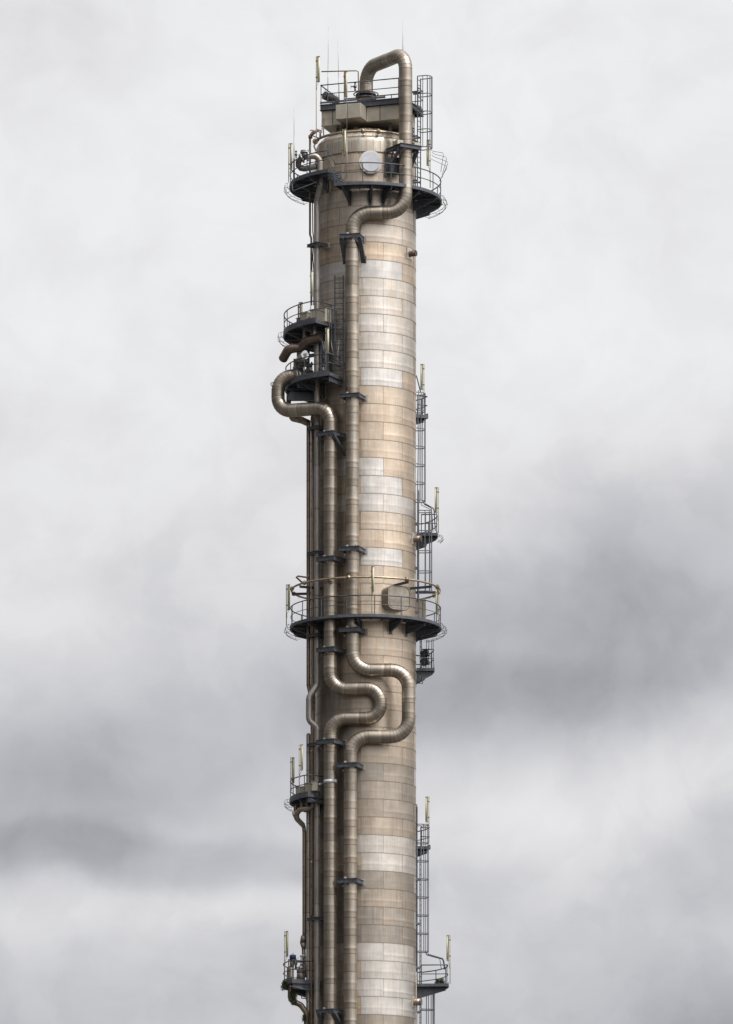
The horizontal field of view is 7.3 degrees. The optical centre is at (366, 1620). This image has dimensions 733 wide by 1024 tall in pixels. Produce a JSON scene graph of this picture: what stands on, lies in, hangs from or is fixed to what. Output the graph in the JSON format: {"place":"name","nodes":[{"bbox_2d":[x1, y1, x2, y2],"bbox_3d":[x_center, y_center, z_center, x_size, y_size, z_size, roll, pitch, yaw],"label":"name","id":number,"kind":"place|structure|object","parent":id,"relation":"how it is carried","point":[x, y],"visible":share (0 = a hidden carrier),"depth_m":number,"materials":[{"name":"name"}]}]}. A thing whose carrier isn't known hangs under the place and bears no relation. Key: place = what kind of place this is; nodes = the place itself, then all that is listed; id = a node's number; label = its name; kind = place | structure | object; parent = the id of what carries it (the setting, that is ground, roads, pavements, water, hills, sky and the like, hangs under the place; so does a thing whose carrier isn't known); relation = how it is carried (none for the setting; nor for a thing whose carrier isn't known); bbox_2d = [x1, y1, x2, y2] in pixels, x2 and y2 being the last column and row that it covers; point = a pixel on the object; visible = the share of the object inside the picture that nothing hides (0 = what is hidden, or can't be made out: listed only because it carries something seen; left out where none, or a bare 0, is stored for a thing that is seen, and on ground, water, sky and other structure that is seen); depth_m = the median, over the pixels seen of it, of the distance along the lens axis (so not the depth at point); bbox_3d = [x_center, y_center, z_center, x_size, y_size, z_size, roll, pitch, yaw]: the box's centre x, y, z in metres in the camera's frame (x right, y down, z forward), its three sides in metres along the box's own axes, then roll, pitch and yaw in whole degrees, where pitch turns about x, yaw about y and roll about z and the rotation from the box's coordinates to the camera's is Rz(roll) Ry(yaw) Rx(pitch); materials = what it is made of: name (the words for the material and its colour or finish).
{"place":"outdoors","nodes":[
{"label":"outdoors","id":0,"kind":"place"},
{"bbox_2d":[0,0,732,1023],"label":"sky","id":1,"kind":"structure","parent":0,"point":[574,279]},
{"label":"ground","id":2,"kind":"structure","parent":0,"visible":0},
{"bbox_2d":[310,416,312,1023],"bbox_3d":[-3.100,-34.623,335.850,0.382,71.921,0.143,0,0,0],"label":"thin conduit","id":3,"kind":"object","parent":2,"relation":"on","point":[311,676],"visible":1,"depth_m":335.80,"materials":[{"name":"brown metal"}]},
{"bbox_2d":[312,416,314,1023],"bbox_3d":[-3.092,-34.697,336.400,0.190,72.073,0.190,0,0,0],"label":"thin conduit","id":4,"kind":"object","parent":2,"relation":"on","point":[312,749],"visible":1,"depth_m":336.34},
{"bbox_2d":[306,153,322,1023],"bbox_3d":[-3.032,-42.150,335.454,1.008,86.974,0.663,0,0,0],"label":"riser pipe","id":5,"kind":"object","parent":2,"relation":"on","point":[311,722],"visible":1,"depth_m":335.44,"materials":[{"name":"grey metal"}]},
{"bbox_2d":[315,126,421,1023],"bbox_3d":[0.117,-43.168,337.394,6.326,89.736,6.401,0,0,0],"label":"distillation column","id":6,"kind":"structure","parent":2,"relation":"on","point":[386,870],"depth_m":334.99,"materials":[{"name":"metal"}]},
{"bbox_2d":[283,960,320,998],"bbox_3d":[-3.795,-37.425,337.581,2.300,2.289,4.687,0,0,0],"label":"curved platform","id":7,"kind":"structure","parent":6,"relation":"attached to","point":[302,983],"depth_m":335.75,"materials":[{"name":"paint"}]},
{"bbox_2d":[279,980,287,990],"bbox_3d":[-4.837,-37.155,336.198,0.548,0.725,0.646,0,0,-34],"label":"shrub","id":8,"kind":"object","parent":7,"relation":"on","point":[283,986],"visible":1,"depth_m":336.11,"materials":[{"name":"green plant"}]},
{"bbox_2d":[284,931,287,978],"bbox_3d":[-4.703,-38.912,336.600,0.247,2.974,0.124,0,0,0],"label":"tube lamp","id":9,"kind":"object","parent":7,"relation":"on","point":[286,951],"visible":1,"depth_m":336.55,"materials":[{"name":"grey paint"}]},
{"bbox_2d":[287,953,296,978],"bbox_3d":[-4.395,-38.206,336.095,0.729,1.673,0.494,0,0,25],"label":"motor valve","id":10,"kind":"object","parent":7,"relation":"on","point":[289,973],"visible":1,"depth_m":335.95,"materials":[{"name":"blue paint"}]},
{"bbox_2d":[288,983,308,1023],"bbox_3d":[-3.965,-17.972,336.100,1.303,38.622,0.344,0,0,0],"label":"bypass pipe","id":11,"kind":"object","parent":7,"relation":"attached to","point":[302,1007],"visible":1,"depth_m":335.95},
{"bbox_2d":[289,989,296,1001],"bbox_3d":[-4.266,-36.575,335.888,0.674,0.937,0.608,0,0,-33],"label":"shrub","id":12,"kind":"object","parent":11,"relation":"attached to","point":[293,995],"visible":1,"depth_m":335.80,"materials":[{"name":"green plant"}]},
{"bbox_2d":[301,1013,308,1021],"bbox_3d":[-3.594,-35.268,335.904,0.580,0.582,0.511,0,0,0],"label":"shrub","id":13,"kind":"object","parent":11,"relation":"attached to","point":[304,1016],"visible":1,"depth_m":335.85,"materials":[{"name":"green plant"}]},
{"bbox_2d":[296,957,304,979],"bbox_3d":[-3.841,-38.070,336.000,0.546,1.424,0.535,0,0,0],"label":"globe valve","id":14,"kind":"object","parent":7,"relation":"on","point":[300,974],"visible":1,"depth_m":335.81,"materials":[{"name":"metal"}]},
{"bbox_2d":[306,733,309,1023],"bbox_3d":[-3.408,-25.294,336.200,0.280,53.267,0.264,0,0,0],"label":"slender pipe","id":15,"kind":"object","parent":7,"relation":"attached to","point":[307,876],"visible":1,"depth_m":336.09,"materials":[{"name":"brown metal"}]},
{"bbox_2d":[285,774,323,812],"bbox_3d":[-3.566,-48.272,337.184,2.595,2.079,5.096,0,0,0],"label":"curved platform","id":16,"kind":"structure","parent":6,"relation":"attached to","point":[295,799],"depth_m":335.45,"materials":[{"name":"paint"}]},
{"bbox_2d":[290,757,293,791],"bbox_3d":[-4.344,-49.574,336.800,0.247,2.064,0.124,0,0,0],"label":"tube lamp","id":17,"kind":"object","parent":16,"relation":"attached to","point":[292,761],"visible":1,"depth_m":336.75,"materials":[{"name":"grey paint"}]},
{"bbox_2d":[295,786,303,793],"bbox_3d":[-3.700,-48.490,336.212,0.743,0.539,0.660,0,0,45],"label":"valve casing","id":18,"kind":"object","parent":16,"relation":"on","point":[301,789],"visible":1,"depth_m":335.95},
{"bbox_2d":[299,744,302,792],"bbox_3d":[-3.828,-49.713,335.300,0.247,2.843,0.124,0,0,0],"label":"tube lamp","id":19,"kind":"object","parent":16,"relation":"attached to","point":[300,756],"visible":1,"depth_m":335.25,"materials":[{"name":"grey paint"}]},
{"bbox_2d":[292,797,314,826],"bbox_3d":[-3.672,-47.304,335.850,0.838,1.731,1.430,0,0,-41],"label":"header","id":20,"kind":"object","parent":16,"relation":"hanging from","point":[299,810],"visible":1,"depth_m":335.71},
{"bbox_2d":[294,805,305,976],"bbox_3d":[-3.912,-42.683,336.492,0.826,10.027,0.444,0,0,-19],"label":"slender pipe","id":21,"kind":"object","parent":20,"relation":"attached to","point":[303,941],"visible":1,"depth_m":336.41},
{"bbox_2d":[305,782,314,793],"bbox_3d":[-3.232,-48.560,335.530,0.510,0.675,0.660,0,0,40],"label":"valve casing","id":22,"kind":"object","parent":16,"relation":"on","point":[308,787],"visible":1,"depth_m":335.26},
{"bbox_2d":[311,781,319,791],"bbox_3d":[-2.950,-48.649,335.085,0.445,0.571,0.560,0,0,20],"label":"valve casing","id":23,"kind":"object","parent":16,"relation":"on","point":[315,786],"visible":1,"depth_m":334.87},
{"bbox_2d":[278,300,333,351],"bbox_3d":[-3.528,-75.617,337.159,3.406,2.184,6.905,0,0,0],"label":"curved platform","id":24,"kind":"structure","parent":6,"relation":"attached to","point":[292,333],"depth_m":335.46,"materials":[{"name":"paint"}]},
{"bbox_2d":[279,326,322,362],"bbox_3d":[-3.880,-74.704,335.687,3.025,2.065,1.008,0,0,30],"label":"header pipe","id":25,"kind":"object","parent":24,"relation":"attached to","point":[303,344],"visible":1,"depth_m":335.44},
{"bbox_2d":[299,312,309,320],"bbox_3d":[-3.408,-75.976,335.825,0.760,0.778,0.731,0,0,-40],"label":"valve casing","id":26,"kind":"object","parent":24,"relation":"on","point":[305,315],"visible":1,"depth_m":335.53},
{"bbox_2d":[310,271,312,317],"bbox_3d":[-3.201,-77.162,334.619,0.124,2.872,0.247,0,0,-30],"label":"tube lamp","id":27,"kind":"object","parent":24,"relation":"attached to","point":[311,284],"visible":1,"depth_m":334.55,"materials":[{"name":"grey paint"}]},
{"bbox_2d":[311,307,333,323],"bbox_3d":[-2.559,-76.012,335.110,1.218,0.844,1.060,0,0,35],"label":"valve casing","id":28,"kind":"object","parent":24,"relation":"on","point":[321,316],"visible":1,"depth_m":334.62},
{"bbox_2d":[284,150,340,204],"bbox_3d":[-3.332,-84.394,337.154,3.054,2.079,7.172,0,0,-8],"label":"curved platform","id":29,"kind":"structure","parent":6,"relation":"attached to","point":[299,181],"depth_m":336.13,"materials":[{"name":"paint"}]},
{"bbox_2d":[288,143,291,181],"bbox_3d":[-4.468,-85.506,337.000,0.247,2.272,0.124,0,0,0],"label":"tube lamp","id":30,"kind":"object","parent":29,"relation":"attached to","point":[290,148],"visible":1,"depth_m":336.95,"materials":[{"name":"grey paint"}]},
{"bbox_2d":[296,150,316,171],"bbox_3d":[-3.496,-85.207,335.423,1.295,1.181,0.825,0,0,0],"label":"relief valve","id":31,"kind":"object","parent":29,"relation":"attached to","point":[301,159],"visible":1,"depth_m":335.38,"materials":[{"name":"metal"}]},
{"bbox_2d":[308,129,317,304],"bbox_3d":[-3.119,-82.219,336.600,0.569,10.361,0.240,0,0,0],"label":"drain pipe","id":32,"kind":"object","parent":29,"relation":"attached to","point":[309,137],"visible":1,"depth_m":336.55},
{"bbox_2d":[326,150,341,182],"bbox_3d":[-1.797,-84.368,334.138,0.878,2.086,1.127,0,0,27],"label":"steps","id":33,"kind":"structure","parent":29,"relation":"attached to","point":[334,179],"depth_m":333.77,"materials":[{"name":"blue paint"}]},
{"bbox_2d":[312,202,313,304],"bbox_3d":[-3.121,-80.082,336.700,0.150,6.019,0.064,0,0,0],"label":"hanging cable","id":34,"kind":"object","parent":6,"relation":"hanging from","point":[313,252],"visible":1,"depth_m":336.67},
{"bbox_2d":[285,353,343,401],"bbox_3d":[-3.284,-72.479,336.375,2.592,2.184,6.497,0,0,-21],"label":"curved platform","id":35,"kind":"structure","parent":6,"relation":"attached to","point":[304,382],"depth_m":334.98,"materials":[{"name":"paint"}]},
{"bbox_2d":[289,392,313,400],"bbox_3d":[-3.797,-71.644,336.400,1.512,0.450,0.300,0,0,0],"label":"support beam","id":36,"kind":"structure","parent":35,"relation":"attached to","point":[301,396],"depth_m":336.25,"materials":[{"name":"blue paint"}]},
{"bbox_2d":[307,337,328,369],"bbox_3d":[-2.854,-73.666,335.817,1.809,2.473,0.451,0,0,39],"label":"support frame","id":37,"kind":"object","parent":35,"relation":"on","point":[321,352],"visible":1,"depth_m":335.42,"materials":[{"name":"blue paint"}]},
{"bbox_2d":[325,328,328,369],"bbox_3d":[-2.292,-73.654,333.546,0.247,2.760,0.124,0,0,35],"label":"tube lamp","id":38,"kind":"object","parent":35,"relation":"attached to","point":[326,340],"visible":1,"depth_m":333.50,"materials":[{"name":"grey paint"}]},
{"bbox_2d":[322,340,338,363],"bbox_3d":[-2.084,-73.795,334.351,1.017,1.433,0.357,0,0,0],"label":"strut frame","id":39,"kind":"object","parent":35,"relation":"attached to","point":[332,350],"visible":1,"depth_m":334.29,"materials":[{"name":"metal"}]},
{"bbox_2d":[334,275,343,376],"bbox_3d":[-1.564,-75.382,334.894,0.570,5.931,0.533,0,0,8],"label":"ladder","id":40,"kind":"object","parent":35,"relation":"on","point":[339,324],"visible":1,"depth_m":334.63,"materials":[{"name":"metal"}]},
{"bbox_2d":[307,425,323,431],"bbox_3d":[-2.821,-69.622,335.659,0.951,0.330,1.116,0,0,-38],"label":"pipe bracket","id":41,"kind":"object","parent":6,"relation":"attached to","point":[312,428],"visible":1,"depth_m":335.37,"materials":[{"name":"metal"}]},
{"bbox_2d":[313,423,313,915],"bbox_3d":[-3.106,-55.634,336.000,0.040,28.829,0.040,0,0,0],"label":"thin conduit","id":42,"kind":"object","parent":41,"relation":"attached to","point":[313,665],"visible":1,"depth_m":335.98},
{"bbox_2d":[307,550,323,556],"bbox_3d":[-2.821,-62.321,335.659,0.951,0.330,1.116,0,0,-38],"label":"pipe bracket","id":43,"kind":"object","parent":6,"relation":"attached to","point":[312,553],"visible":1,"depth_m":335.37,"materials":[{"name":"metal"}]},
{"bbox_2d":[307,632,323,639],"bbox_3d":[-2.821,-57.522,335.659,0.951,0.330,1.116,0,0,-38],"label":"pipe bracket","id":44,"kind":"object","parent":6,"relation":"attached to","point":[312,635],"visible":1,"depth_m":335.37,"materials":[{"name":"metal"}]},
{"bbox_2d":[307,917,323,922],"bbox_3d":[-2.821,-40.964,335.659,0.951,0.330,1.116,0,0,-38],"label":"pipe bracket","id":45,"kind":"object","parent":6,"relation":"attached to","point":[315,918],"visible":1,"depth_m":335.34,"materials":[{"name":"metal"}]},
{"bbox_2d":[307,241,329,250],"bbox_3d":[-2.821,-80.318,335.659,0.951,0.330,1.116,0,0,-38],"label":"pipe bracket","id":46,"kind":"object","parent":6,"relation":"attached to","point":[320,244],"visible":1,"depth_m":335.47,"materials":[{"name":"metal"}]},
{"bbox_2d":[271,369,386,1023],"bbox_3d":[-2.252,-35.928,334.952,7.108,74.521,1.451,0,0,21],"label":"process pipe","id":47,"kind":"object","parent":6,"relation":"attached to","point":[334,683],"visible":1,"depth_m":334.21,"materials":[{"name":"metal"}]},
{"bbox_2d":[293,351,313,376],"bbox_3d":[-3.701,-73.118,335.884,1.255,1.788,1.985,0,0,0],"label":"control valve","id":48,"kind":"object","parent":47,"relation":"attached to","point":[296,365],"visible":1,"depth_m":335.79,"materials":[{"name":"metal"}]},
{"bbox_2d":[316,1007,343,1023],"bbox_3d":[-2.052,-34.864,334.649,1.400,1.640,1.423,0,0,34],"label":"pipe bracket","id":49,"kind":"object","parent":6,"relation":"attached to","point":[334,1013],"visible":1,"depth_m":334.22,"materials":[{"name":"metal"}]},
{"bbox_2d":[316,429,345,455],"bbox_3d":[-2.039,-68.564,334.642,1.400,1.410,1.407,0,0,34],"label":"pipe bracket","id":50,"kind":"object","parent":6,"relation":"attached to","point":[334,433],"visible":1,"depth_m":334.35,"materials":[{"name":"metal"}]},
{"bbox_2d":[316,554,345,564],"bbox_3d":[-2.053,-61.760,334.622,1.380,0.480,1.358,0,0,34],"label":"pipe bracket","id":51,"kind":"object","parent":6,"relation":"attached to","point":[323,558],"visible":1,"depth_m":334.23,"materials":[{"name":"metal"}]},
{"bbox_2d":[316,645,345,654],"bbox_3d":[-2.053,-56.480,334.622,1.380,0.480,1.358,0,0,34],"label":"pipe bracket","id":52,"kind":"object","parent":6,"relation":"attached to","point":[322,650],"visible":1,"depth_m":334.20,"materials":[{"name":"metal"}]},
{"bbox_2d":[316,737,347,746],"bbox_3d":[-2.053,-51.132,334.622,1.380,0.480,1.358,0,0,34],"label":"pipe bracket","id":53,"kind":"object","parent":6,"relation":"attached to","point":[323,741],"visible":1,"depth_m":334.20,"materials":[{"name":"metal"}]},
{"bbox_2d":[324,304,342,341],"bbox_3d":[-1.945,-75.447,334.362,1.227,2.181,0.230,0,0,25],"label":"ladder guard","id":54,"kind":"object","parent":6,"relation":"attached to","point":[331,328],"visible":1,"depth_m":334.39,"materials":[{"name":"grey paint"}]},
{"bbox_2d":[337,761,365,771],"bbox_3d":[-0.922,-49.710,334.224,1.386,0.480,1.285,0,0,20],"label":"pipe bracket","id":55,"kind":"object","parent":6,"relation":"attached to","point":[347,765],"visible":1,"depth_m":333.78,"materials":[{"name":"metal"}]},
{"bbox_2d":[337,876,365,886],"bbox_3d":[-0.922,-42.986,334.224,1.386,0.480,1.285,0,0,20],"label":"pipe bracket","id":56,"kind":"object","parent":6,"relation":"attached to","point":[348,881],"visible":1,"depth_m":333.77,"materials":[{"name":"metal"}]},
{"bbox_2d":[339,232,365,263],"bbox_3d":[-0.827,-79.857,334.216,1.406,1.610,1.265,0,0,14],"label":"pipe bracket","id":57,"kind":"object","parent":6,"relation":"attached to","point":[361,239],"visible":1,"depth_m":334.01,"materials":[{"name":"metal"}]},
{"bbox_2d":[339,544,367,555],"bbox_3d":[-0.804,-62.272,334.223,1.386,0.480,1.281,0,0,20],"label":"pipe bracket","id":58,"kind":"object","parent":6,"relation":"attached to","point":[350,549],"visible":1,"depth_m":333.78,"materials":[{"name":"metal"}]},
{"bbox_2d":[339,626,367,636],"bbox_3d":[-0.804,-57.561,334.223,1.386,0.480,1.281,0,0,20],"label":"pipe bracket","id":59,"kind":"object","parent":6,"relation":"attached to","point":[344,630],"visible":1,"depth_m":333.78,"materials":[{"name":"metal"}]},
{"bbox_2d":[339,391,367,402],"bbox_3d":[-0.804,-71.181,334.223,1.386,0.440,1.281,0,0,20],"label":"pipe bracket","id":60,"kind":"object","parent":6,"relation":"attached to","point":[343,396],"visible":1,"depth_m":333.80,"materials":[{"name":"metal"}]},
{"bbox_2d":[312,128,416,143],"bbox_3d":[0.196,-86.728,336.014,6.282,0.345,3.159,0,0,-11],"label":"spray ring","id":61,"kind":"object","parent":6,"relation":"attached to","point":[376,131],"visible":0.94,"depth_m":334.84,"materials":[{"name":"brown metal"}]},
{"bbox_2d":[310,117,323,150],"bbox_3d":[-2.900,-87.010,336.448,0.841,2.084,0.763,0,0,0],"label":"vent pipework","id":62,"kind":"object","parent":61,"relation":"attached to","point":[315,132],"visible":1,"depth_m":336.31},
{"bbox_2d":[316,56,319,137],"bbox_3d":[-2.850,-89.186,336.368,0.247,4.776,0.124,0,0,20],"label":"tube lamp","id":63,"kind":"object","parent":62,"relation":"attached to","point":[317,68],"visible":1,"depth_m":336.34,"materials":[{"name":"grey paint"}]},
{"bbox_2d":[284,594,446,641],"bbox_3d":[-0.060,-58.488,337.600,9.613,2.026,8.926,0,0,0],"label":"ring platform","id":64,"kind":"structure","parent":6,"relation":"attached to","point":[427,629],"depth_m":335.02,"materials":[{"name":"paint"}]},
{"bbox_2d":[286,584,289,624],"bbox_3d":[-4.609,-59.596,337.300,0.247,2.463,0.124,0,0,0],"label":"tube lamp","id":65,"kind":"object","parent":64,"relation":"attached to","point":[288,597],"visible":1,"depth_m":337.25,"materials":[{"name":"grey paint"}]},
{"bbox_2d":[295,417,312,709],"bbox_3d":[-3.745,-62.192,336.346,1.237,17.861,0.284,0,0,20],"label":"slender pipe","id":66,"kind":"object","parent":64,"relation":"attached to","point":[307,547],"visible":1,"depth_m":336.11,"materials":[{"name":"metal"}]},
{"bbox_2d":[289,417,309,425],"bbox_3d":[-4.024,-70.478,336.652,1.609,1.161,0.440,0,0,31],"label":"return pipe","id":67,"kind":"object","parent":66,"relation":"attached to","point":[293,419],"visible":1,"depth_m":336.47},
{"bbox_2d":[371,566,374,613],"bbox_3d":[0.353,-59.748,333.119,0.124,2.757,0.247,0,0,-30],"label":"tube lamp","id":68,"kind":"object","parent":64,"relation":"attached to","point":[372,578],"visible":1,"depth_m":333.03,"materials":[{"name":"grey paint"}]},
{"bbox_2d":[416,599,425,618],"bbox_3d":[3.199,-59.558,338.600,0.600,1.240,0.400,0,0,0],"label":"sheet cabinet","id":69,"kind":"object","parent":64,"relation":"on","point":[420,610],"visible":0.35,"depth_m":338.40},
{"bbox_2d":[415,490,431,616],"bbox_3d":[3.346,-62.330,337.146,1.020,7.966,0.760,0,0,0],"label":"ladder","id":70,"kind":"object","parent":64,"relation":"on","point":[425,552],"visible":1,"depth_m":336.90,"materials":[{"name":"metal"}]},
{"bbox_2d":[436,589,439,623],"bbox_3d":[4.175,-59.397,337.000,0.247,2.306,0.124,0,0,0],"label":"tube lamp","id":71,"kind":"object","parent":64,"relation":"attached to","point":[437,592],"visible":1,"depth_m":336.95,"materials":[{"name":"grey paint"}]},
{"bbox_2d":[290,575,440,598],"bbox_3d":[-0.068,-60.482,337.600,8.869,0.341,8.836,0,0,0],"label":"spray ring","id":72,"kind":"object","parent":6,"relation":"attached to","point":[405,579],"visible":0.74,"depth_m":335.06,"materials":[{"name":"brown metal"}]},
{"bbox_2d":[319,78,423,142],"bbox_3d":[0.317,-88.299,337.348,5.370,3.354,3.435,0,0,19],"label":"top platform","id":73,"kind":"structure","parent":6,"relation":"on","point":[366,102],"depth_m":336.01,"materials":[{"name":"paint"}]},
{"bbox_2d":[322,91,338,102],"bbox_3d":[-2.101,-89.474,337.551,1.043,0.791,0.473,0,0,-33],"label":"cable bundle","id":74,"kind":"object","parent":73,"relation":"on","point":[331,97],"visible":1,"depth_m":337.39,"materials":[{"name":"metal"}]},
{"bbox_2d":[321,110,347,132],"bbox_3d":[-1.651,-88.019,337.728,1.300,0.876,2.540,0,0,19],"label":"duct casing","id":75,"kind":"object","parent":73,"relation":"attached to","point":[331,124],"visible":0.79,"depth_m":336.65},
{"bbox_2d":[321,70,358,96],"bbox_3d":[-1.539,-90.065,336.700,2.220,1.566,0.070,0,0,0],"label":"hoop guard","id":76,"kind":"object","parent":73,"relation":"on","point":[348,71],"visible":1,"depth_m":336.67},
{"bbox_2d":[343,71,347,103],"bbox_3d":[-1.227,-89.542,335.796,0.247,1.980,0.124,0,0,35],"label":"tube lamp","id":77,"kind":"object","parent":73,"relation":"attached to","point":[345,84],"visible":1,"depth_m":335.73,"materials":[{"name":"grey paint"}]},
{"bbox_2d":[335,103,373,128],"bbox_3d":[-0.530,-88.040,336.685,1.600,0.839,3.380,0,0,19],"label":"duct casing","id":78,"kind":"object","parent":73,"relation":"attached to","point":[349,116],"visible":0.81,"depth_m":335.27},
{"bbox_2d":[366,104,414,129],"bbox_3d":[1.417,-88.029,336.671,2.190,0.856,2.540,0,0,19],"label":"duct casing","id":79,"kind":"object","parent":73,"relation":"attached to","point":[380,117],"visible":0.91,"depth_m":335.67,"materials":[{"name":"metal"}]},
{"bbox_2d":[343,49,414,1023],"bbox_3d":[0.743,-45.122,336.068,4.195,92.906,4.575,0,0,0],"label":"vapour pipe","id":80,"kind":"object","parent":6,"relation":"attached to","point":[355,661],"visible":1,"depth_m":333.85,"materials":[{"name":"metal"}]},
{"bbox_2d":[334,162,447,218],"bbox_3d":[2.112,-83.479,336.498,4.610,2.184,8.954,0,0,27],"label":"curved platform","id":81,"kind":"structure","parent":6,"relation":"attached to","point":[426,202],"depth_m":334.65,"materials":[{"name":"paint"}]},
{"bbox_2d":[342,129,345,178],"bbox_3d":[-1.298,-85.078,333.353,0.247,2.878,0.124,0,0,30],"label":"tube lamp","id":82,"kind":"object","parent":81,"relation":"attached to","point":[344,142],"visible":1,"depth_m":333.31,"materials":[{"name":"grey paint"}]},
{"bbox_2d":[412,75,432,186],"bbox_3d":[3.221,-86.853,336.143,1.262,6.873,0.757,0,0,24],"label":"ladder","id":83,"kind":"object","parent":81,"relation":"on","point":[417,137],"visible":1,"depth_m":335.96,"materials":[{"name":"metal"}]},
{"bbox_2d":[426,140,430,187],"bbox_3d":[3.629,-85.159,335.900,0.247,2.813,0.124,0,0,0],"label":"tube lamp","id":84,"kind":"object","parent":81,"relation":"attached to","point":[427,156],"visible":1,"depth_m":335.88,"materials":[{"name":"grey paint"}]},
{"bbox_2d":[432,151,447,180],"bbox_3d":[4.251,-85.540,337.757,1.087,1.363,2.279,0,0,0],"label":"flared guard","id":85,"kind":"object","parent":81,"relation":"on","point":[440,163],"visible":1,"depth_m":337.38,"materials":[{"name":"grey paint"}]},
{"bbox_2d":[385,139,421,176],"bbox_3d":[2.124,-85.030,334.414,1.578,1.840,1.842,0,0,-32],"label":"pipe support","id":86,"kind":"object","parent":6,"relation":"attached to","point":[398,145],"visible":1,"depth_m":334.24,"materials":[{"name":"blue paint"}]},
{"bbox_2d":[416,804,416,970],"bbox_3d":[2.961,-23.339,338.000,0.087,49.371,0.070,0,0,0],"label":"hanging cable","id":87,"kind":"object","parent":6,"relation":"attached to","point":[416,887],"visible":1,"depth_m":337.97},
{"bbox_2d":[416,972,416,1023],"bbox_3d":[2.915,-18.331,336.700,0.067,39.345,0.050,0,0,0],"label":"thin conduit","id":88,"kind":"object","parent":6,"relation":"attached to","point":[416,997],"visible":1,"depth_m":336.68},
{"bbox_2d":[417,390,418,601],"bbox_3d":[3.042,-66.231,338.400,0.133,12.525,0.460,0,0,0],"label":"hanging cable","id":89,"kind":"object","parent":6,"relation":"hanging from","point":[417,485],"visible":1,"depth_m":338.57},
{"bbox_2d":[416,395,427,424],"bbox_3d":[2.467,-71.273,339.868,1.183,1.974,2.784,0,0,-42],"label":"landing","id":90,"kind":"object","parent":6,"relation":"attached to","point":[421,417],"visible":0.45,"depth_m":339.04,"materials":[{"name":"paint"}]},
{"bbox_2d":[420,364,424,397],"bbox_3d":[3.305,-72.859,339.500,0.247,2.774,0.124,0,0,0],"label":"tube lamp","id":91,"kind":"object","parent":90,"relation":"attached to","point":[421,376],"visible":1,"depth_m":339.45,"materials":[{"name":"grey paint"}]},
{"bbox_2d":[418,827,430,856],"bbox_3d":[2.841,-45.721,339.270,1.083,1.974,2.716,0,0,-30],"label":"landing","id":92,"kind":"object","parent":6,"relation":"attached to","point":[425,849],"visible":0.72,"depth_m":338.23,"materials":[{"name":"paint"}]},
{"bbox_2d":[425,797,429,821],"bbox_3d":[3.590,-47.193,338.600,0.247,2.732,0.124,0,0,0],"label":"tube lamp","id":93,"kind":"object","parent":92,"relation":"attached to","point":[426,809],"visible":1,"depth_m":338.55,"materials":[{"name":"grey paint"}]},
{"bbox_2d":[416,846,434,1023],"bbox_3d":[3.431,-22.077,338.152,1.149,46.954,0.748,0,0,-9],"label":"ladder","id":94,"kind":"object","parent":6,"relation":"attached to","point":[432,1009],"visible":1,"depth_m":338.05,"materials":[{"name":"metal"}]},
{"bbox_2d":[416,649,434,683],"bbox_3d":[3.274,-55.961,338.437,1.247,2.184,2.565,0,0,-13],"label":"landing","id":95,"kind":"object","parent":6,"relation":"attached to","point":[425,673],"visible":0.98,"depth_m":337.46,"materials":[{"name":"paint"}]},
{"bbox_2d":[420,657,429,666],"bbox_3d":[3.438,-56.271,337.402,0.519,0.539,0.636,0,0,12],"label":"floodlight","id":96,"kind":"object","parent":95,"relation":"attached to","point":[424,661],"visible":1,"depth_m":337.17,"materials":[{"name":"blue paint"}]},
{"bbox_2d":[420,649,429,657],"bbox_3d":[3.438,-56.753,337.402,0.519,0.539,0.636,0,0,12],"label":"floodlight","id":97,"kind":"object","parent":95,"relation":"attached to","point":[424,653],"visible":1,"depth_m":337.17,"materials":[{"name":"blue paint"}]},
{"bbox_2d":[423,640,433,667],"bbox_3d":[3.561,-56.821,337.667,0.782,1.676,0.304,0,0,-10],"label":"lamp stand","id":98,"kind":"object","parent":95,"relation":"attached to","point":[431,651],"visible":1,"depth_m":337.73,"materials":[{"name":"blue paint"}]},
{"bbox_2d":[416,392,435,529],"bbox_3d":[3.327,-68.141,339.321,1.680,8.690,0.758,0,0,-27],"label":"ladder","id":99,"kind":"object","parent":6,"relation":"attached to","point":[424,464],"visible":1,"depth_m":339.19,"materials":[{"name":"metal"}]},
{"bbox_2d":[416,514,443,549],"bbox_3d":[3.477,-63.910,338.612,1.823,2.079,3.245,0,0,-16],"label":"landing","id":100,"kind":"object","parent":6,"relation":"attached to","point":[434,538],"visible":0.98,"depth_m":337.58,"materials":[{"name":"paint"}]},
{"bbox_2d":[435,487,438,532],"bbox_3d":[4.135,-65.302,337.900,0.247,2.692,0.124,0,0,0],"label":"tube lamp","id":101,"kind":"object","parent":100,"relation":"attached to","point":[436,508],"visible":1,"depth_m":337.85,"materials":[{"name":"grey paint"}]},
{"bbox_2d":[416,806,444,983],"bbox_3d":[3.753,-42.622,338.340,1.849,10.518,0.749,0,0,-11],"label":"ladder","id":102,"kind":"object","parent":6,"relation":"attached to","point":[425,896],"visible":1,"depth_m":337.98,"materials":[{"name":"metal"}]},
{"bbox_2d":[417,964,448,997],"bbox_3d":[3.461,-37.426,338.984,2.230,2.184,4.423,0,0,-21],"label":"landing","id":103,"kind":"object","parent":6,"relation":"attached to","point":[425,990],"visible":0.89,"depth_m":337.58,"materials":[{"name":"paint"}]},
{"bbox_2d":[435,978,449,987],"bbox_3d":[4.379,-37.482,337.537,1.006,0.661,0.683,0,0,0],"label":"shrub","id":104,"kind":"object","parent":103,"relation":"on","point":[440,980],"visible":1,"depth_m":337.53,"materials":[{"name":"green plant"}]},
{"bbox_2d":[446,935,450,983],"bbox_3d":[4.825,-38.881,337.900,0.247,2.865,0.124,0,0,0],"label":"tube lamp","id":105,"kind":"object","parent":103,"relation":"attached to","point":[447,948],"visible":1,"depth_m":337.88,"materials":[{"name":"grey paint"}]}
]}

